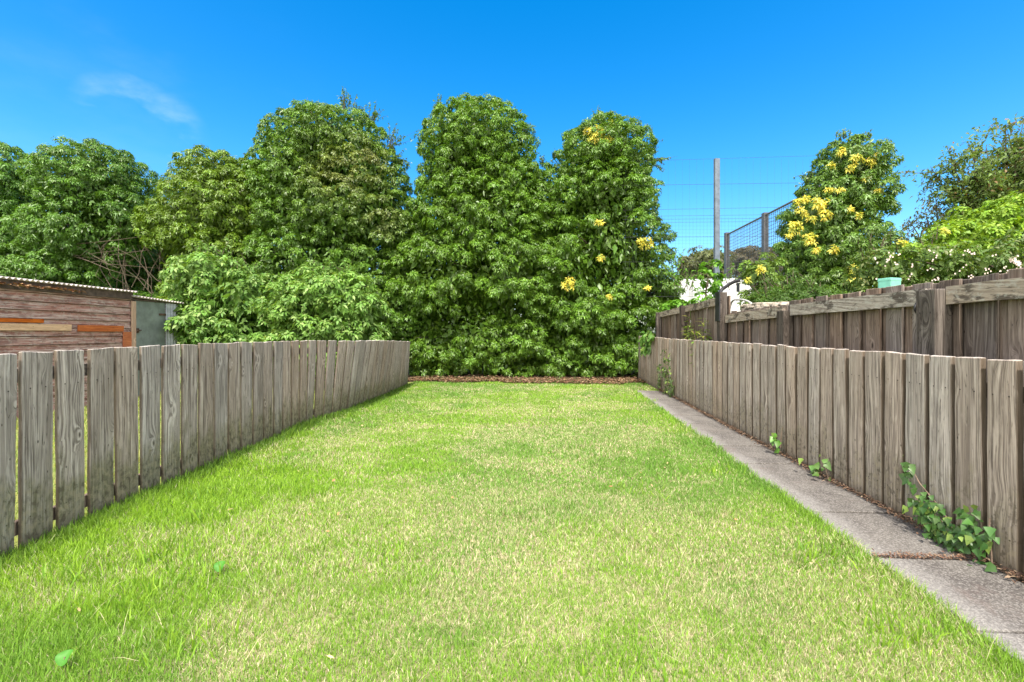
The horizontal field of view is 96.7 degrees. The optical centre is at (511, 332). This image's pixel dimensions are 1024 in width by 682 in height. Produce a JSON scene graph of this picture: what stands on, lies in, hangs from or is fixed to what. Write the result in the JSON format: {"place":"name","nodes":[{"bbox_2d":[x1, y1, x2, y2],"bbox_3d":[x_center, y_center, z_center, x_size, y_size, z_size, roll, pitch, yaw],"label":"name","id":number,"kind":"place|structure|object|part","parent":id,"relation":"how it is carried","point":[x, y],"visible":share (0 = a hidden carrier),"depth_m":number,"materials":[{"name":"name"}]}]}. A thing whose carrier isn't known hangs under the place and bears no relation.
{"place":"outdoors","nodes":[
{"label":"outdoors","id":0,"kind":"place"},
{"bbox_2d":[14,338,632,549],"bbox_3d":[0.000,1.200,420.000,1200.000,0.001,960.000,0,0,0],"label":"ground","id":1,"kind":"structure","parent":0,"point":[54,486],"depth_m":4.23,"materials":[{"name":"green plant"}]},
{"bbox_2d":[0,141,75,275],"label":"ivy tree","id":2,"kind":"object","parent":1,"relation":"on","point":[12,196],"visible":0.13,"depth_m":13.69,"materials":[{"name":"green plant"}]},
{"bbox_2d":[0,135,174,299],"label":"ivy tree","id":3,"kind":"object","parent":1,"relation":"on","point":[87,228],"visible":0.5,"depth_m":12.73,"materials":[{"name":"green plant"}]},
{"bbox_2d":[0,276,184,417],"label":"shed","id":4,"kind":"structure","parent":1,"relation":"on","point":[34,319],"depth_m":7.30,"materials":[{"name":"red wood"}]},
{"bbox_2d":[0,281,85,292],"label":"leaf litter","id":5,"kind":"object","parent":4,"relation":"on","point":[27,286],"visible":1,"depth_m":6.66,"materials":[{"name":"brown plant"}]},
{"bbox_2d":[133,300,165,394],"bbox_3d":[-6.989,0.285,8.799,0.062,1.770,0.770,0,0,0],"label":"door","id":6,"kind":"structure","parent":4,"relation":"in","point":[150,316],"depth_m":8.80,"materials":[{"name":"metal"}]},
{"bbox_2d":[129,143,286,354],"bbox_3d":[-8.600,-2.116,13.166,4.165,6.654,3.679,0,0,0],"label":"ivy tree","id":7,"kind":"object","parent":1,"relation":"on","point":[210,205],"visible":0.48,"depth_m":12.35,"materials":[{"name":"green plant"}]},
{"bbox_2d":[157,238,290,354],"bbox_3d":[-6.359,-0.460,10.122,2.769,3.335,2.427,0,0,0],"label":"shrub","id":8,"kind":"object","parent":1,"relation":"on","point":[217,296],"visible":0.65,"depth_m":9.60,"materials":[{"name":"green plant"}]},
{"bbox_2d":[248,257,391,386],"bbox_3d":[-3.934,-0.200,9.531,2.744,2.821,1.915,0,0,0],"label":"shrub","id":9,"kind":"object","parent":1,"relation":"on","point":[330,304],"visible":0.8,"depth_m":9.07,"materials":[{"name":"green plant"}]},
{"bbox_2d":[675,245,736,279],"bbox_3d":[13.147,-2.254,29.937,5.024,6.980,4.484,0,0,0],"label":"tree","id":10,"kind":"object","parent":1,"relation":"on","point":[705,255],"visible":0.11,"depth_m":29.01,"materials":[{"name":"green plant"}]},
{"bbox_2d":[659,248,755,331],"bbox_3d":[4.746,-0.452,11.289,2.235,3.348,0.882,0,0,7],"label":"shrub","id":11,"kind":"object","parent":1,"relation":"on","point":[713,288],"visible":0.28,"depth_m":11.27,"materials":[{"name":"green plant"}]},
{"bbox_2d":[713,158,719,296],"bbox_3d":[5.413,-1.700,12.032,0.133,5.800,0.081,0,0,-7],"label":"steel pole","id":12,"kind":"object","parent":1,"relation":"on","point":[716,208],"visible":0.59,"depth_m":11.99,"materials":[{"name":"grey metal"}]},
{"bbox_2d":[623,155,824,296],"bbox_3d":[5.756,-2.840,12.100,5.630,3.772,0.008,0,0,0],"label":"wire net","id":13,"kind":"object","parent":12,"relation":"attached to","point":[689,229],"visible":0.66,"depth_m":12.10,"materials":[{"name":"grey metal"}]},
{"bbox_2d":[730,244,782,288],"bbox_3d":[17.209,-2.483,32.004,4.906,7.377,4.311,0,0,0],"label":"tree","id":14,"kind":"object","parent":1,"relation":"on","point":[746,254],"visible":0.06,"depth_m":31.03,"materials":[{"name":"green plant"}]},
{"bbox_2d":[736,252,788,309],"bbox_3d":[5.247,-0.248,9.510,1.064,2.917,1.262,0,0,35],"label":"shrub","id":15,"kind":"object","parent":1,"relation":"on","point":[754,271],"visible":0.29,"depth_m":9.49,"materials":[{"name":"green plant"}]},
{"bbox_2d":[740,302,788,342],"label":"stone wall","id":16,"kind":"structure","parent":1,"relation":"on","point":[749,307],"depth_m":5.74,"materials":[{"name":"beige stone"}]},
{"bbox_2d":[731,299,751,305],"bbox_3d":[3.230,-0.273,6.325,0.046,0.437,0.877,0,0,-2],"label":"hose","id":17,"kind":"object","parent":16,"relation":"attached to","point":[733,300],"visible":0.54,"depth_m":6.44,"materials":[{"name":"plastic"}]},
{"bbox_2d":[724,185,819,290],"bbox_3d":[9.248,-1.599,15.947,0.188,5.598,8.303,0,0,3],"label":"fence","id":18,"kind":"object","parent":1,"relation":"on","point":[764,247],"visible":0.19,"depth_m":17.26,"materials":[{"name":"metal"}]},
{"bbox_2d":[748,270,844,303],"bbox_3d":[4.772,0.086,7.613,1.698,2.268,1.142,0,0,0],"label":"shrub","id":19,"kind":"object","parent":1,"relation":"on","point":[806,294],"visible":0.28,"depth_m":7.47,"materials":[{"name":"green plant"}]},
{"bbox_2d":[771,128,907,299],"bbox_3d":[7.646,-1.826,10.801,3.302,6.256,2.482,0,0,-15],"label":"ivy tree","id":20,"kind":"object","parent":1,"relation":"on","point":[830,220],"visible":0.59,"depth_m":10.32,"materials":[{"name":"green plant"}]},
{"bbox_2d":[878,277,900,287],"bbox_3d":[3.084,0.378,3.720,0.123,1.645,0.103,0,0,-17],"label":"plastic bin","id":21,"kind":"object","parent":1,"relation":"on","point":[885,282],"visible":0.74,"depth_m":3.68,"materials":[{"name":"teal plastic"}]},
{"bbox_2d":[839,224,1023,292],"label":"bramble","id":22,"kind":"object","parent":1,"relation":"on","point":[937,268],"visible":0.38,"depth_m":6.04,"materials":[{"name":"green plant"}]},
{"bbox_2d":[880,190,1023,282],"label":"shrub","id":23,"kind":"object","parent":1,"relation":"on","point":[983,231],"visible":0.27,"depth_m":7.76,"materials":[{"name":"green plant"}]},
{"bbox_2d":[898,112,1023,235],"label":"tree","id":24,"kind":"object","parent":1,"relation":"on","point":[985,182],"visible":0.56,"depth_m":15.64,"materials":[{"name":"green plant"}]},
{"bbox_2d":[324,370,637,381],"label":"hedge soil","id":25,"kind":"structure","parent":0,"point":[566,375],"depth_m":12.37,"materials":[{"name":"brown soil"}]},
{"bbox_2d":[229,86,436,341],"bbox_3d":[-5.362,-2.987,13.161,6.555,8.394,3.868,0,0,0],"label":"ivy tree","id":26,"kind":"object","parent":25,"relation":"on","point":[336,199],"visible":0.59,"depth_m":12.27,"materials":[{"name":"green plant"}]},
{"bbox_2d":[376,92,573,376],"bbox_3d":[-0.893,-2.813,13.225,5.805,8.362,3.964,0,0,0],"label":"ivy tree","id":27,"kind":"object","parent":25,"relation":"on","point":[477,168],"visible":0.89,"depth_m":12.27,"materials":[{"name":"green plant"}]},
{"bbox_2d":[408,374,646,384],"bbox_3d":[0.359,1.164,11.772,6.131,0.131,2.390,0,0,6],"label":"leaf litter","id":28,"kind":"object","parent":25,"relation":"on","point":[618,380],"visible":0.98,"depth_m":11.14,"materials":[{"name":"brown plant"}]},
{"bbox_2d":[503,105,686,377],"bbox_3d":[2.329,-2.627,13.264,5.374,7.989,3.864,0,0,0],"label":"ivy tree","id":29,"kind":"object","parent":25,"relation":"on","point":[589,200],"visible":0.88,"depth_m":12.39,"materials":[{"name":"green plant"}]},
{"bbox_2d":[0,380,1023,681],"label":"lawn","id":30,"kind":"structure","parent":0,"point":[558,634],"depth_m":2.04,"materials":[{"name":"green plant"}]},
{"bbox_2d":[55,649,72,667],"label":"leaf","id":31,"kind":"object","parent":30,"relation":"on","point":[62,657],"visible":0.94,"depth_m":1.60,"materials":[{"name":"green plant"}]},
{"bbox_2d":[0,340,409,555],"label":"picket fence","id":32,"kind":"object","parent":30,"relation":"on","point":[240,394],"visible":0.88,"depth_m":3.30,"materials":[{"name":"grey wood"}]},
{"bbox_2d":[213,561,224,571],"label":"round leaf weed","id":33,"kind":"object","parent":30,"relation":"on","point":[216,566],"visible":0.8,"depth_m":2.23,"materials":[{"name":"green plant"}]},
{"bbox_2d":[77,387,870,657],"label":"leaf litter","id":34,"kind":"object","parent":30,"relation":"on","point":[330,656],"visible":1,"depth_m":2.91,"materials":[{"name":"brown plant"}]},
{"bbox_2d":[680,315,693,339],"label":"weed","id":35,"kind":"object","parent":30,"relation":"on","point":[686,334],"visible":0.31,"depth_m":8.18,"materials":[{"name":"green plant"}]},
{"bbox_2d":[638,336,1023,581],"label":"picket fence","id":36,"kind":"object","parent":30,"relation":"on","point":[863,422],"visible":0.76,"depth_m":3.08,"materials":[{"name":"grey wood"}]},
{"bbox_2d":[638,330,654,356],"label":"ivy plant","id":37,"kind":"object","parent":36,"relation":"attached to","point":[648,337],"visible":1,"depth_m":10.25,"materials":[{"name":"green plant"}]},
{"bbox_2d":[654,349,674,397],"bbox_3d":[2.915,0.752,8.751,0.154,0.898,1.131,0,0,4],"label":"ivy plant","id":38,"kind":"object","parent":36,"relation":"attached to","point":[670,380],"visible":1,"depth_m":8.65,"materials":[{"name":"green plant"}]},
{"bbox_2d":[769,427,782,452],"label":"ivy plant","id":39,"kind":"object","parent":36,"relation":"attached to","point":[772,439],"visible":1,"depth_m":4.38,"materials":[{"name":"green plant"}]},
{"bbox_2d":[656,268,1023,478],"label":"tall fence","id":40,"kind":"object","parent":30,"relation":"on","point":[980,316],"visible":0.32,"depth_m":3.30,"materials":[{"name":"brown wood"}]},
{"bbox_2d":[715,291,719,320],"bbox_3d":[2.942,-0.375,6.509,0.016,0.420,0.164,0,0,5],"label":"black panel","id":41,"kind":"object","parent":40,"relation":"attached to","point":[717,306],"visible":1,"depth_m":6.49,"materials":[{"name":"plastic"}]},
{"bbox_2d":[719,279,740,291],"bbox_3d":[3.130,-0.561,6.670,0.394,0.460,0.241,0,0,-27],"label":"hose","id":42,"kind":"object","parent":40,"relation":"attached to","point":[723,288],"visible":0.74,"depth_m":6.72,"materials":[{"name":"black plastic"}]},
{"bbox_2d":[898,455,985,553],"bbox_3d":[2.376,0.989,2.579,0.152,0.489,0.549,0,0,0],"label":"ivy plant","id":43,"kind":"object","parent":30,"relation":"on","point":[958,539],"visible":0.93,"depth_m":2.54,"materials":[{"name":"green plant"}]},
{"bbox_2d":[961,509,999,571],"bbox_3d":[2.355,1.085,2.291,0.137,0.357,0.137,0,0,43],"label":"ivy plant","id":44,"kind":"object","parent":30,"relation":"on","point":[986,536],"visible":0.92,"depth_m":2.28,"materials":[{"name":"green plant"}]},
{"bbox_2d":[0,0,1023,332],"label":"sky","id":45,"kind":"structure","parent":0,"point":[737,81],"materials":[{"name":"blue"}]},
{"bbox_2d":[687,318,711,355],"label":"weed","id":46,"kind":"object","parent":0,"point":[702,332],"visible":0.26,"depth_m":7.19,"materials":[{"name":"green plant"}]},
{"bbox_2d":[667,279,750,321],"bbox_3d":[6.203,-0.237,14.944,2.450,2.869,1.912,0,0,0],"label":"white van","id":47,"kind":"object","parent":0,"point":[730,292],"visible":0.22,"depth_m":14.00,"materials":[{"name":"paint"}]},
{"bbox_3d":[6.951,-1.400,13.992,0.097,0.272,0.009,0,0,0],"label":"window","id":48,"kind":"part","parent":47,"relation":"part of","materials":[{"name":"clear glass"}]},
{"bbox_2d":[769,246,790,284],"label":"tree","id":49,"kind":"object","parent":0,"point":[780,267],"visible":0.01,"depth_m":31.98,"materials":[{"name":"green plant"}]},
{"bbox_2d":[637,390,1023,664],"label":"path","id":50,"kind":"structure","parent":0,"point":[992,601],"depth_m":2.61,"materials":[{"name":"concrete"}]},
{"bbox_2d":[798,454,830,481],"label":"ivy plant","id":51,"kind":"object","parent":50,"relation":"on","point":[817,465],"visible":1,"depth_m":3.66,"materials":[{"name":"green plant"}]},
{"bbox_2d":[657,388,1023,583],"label":"leaf litter","id":52,"kind":"object","parent":50,"relation":"on","point":[987,559],"visible":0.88,"depth_m":3.30,"materials":[{"name":"brown plant"}]},
{"bbox_2d":[871,548,976,560],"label":"leaf litter","id":53,"kind":"object","parent":50,"relation":"on","point":[959,556],"visible":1,"depth_m":2.38,"materials":[{"name":"brown plant"}]},
{"bbox_2d":[898,195,961,253],"bbox_3d":[16.073,-2.038,16.921,3.636,6.487,2.167,0,0,0],"label":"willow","id":54,"kind":"object","parent":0,"point":[936,208],"visible":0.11,"depth_m":17.01,"materials":[{"name":"green plant"}]}
]}

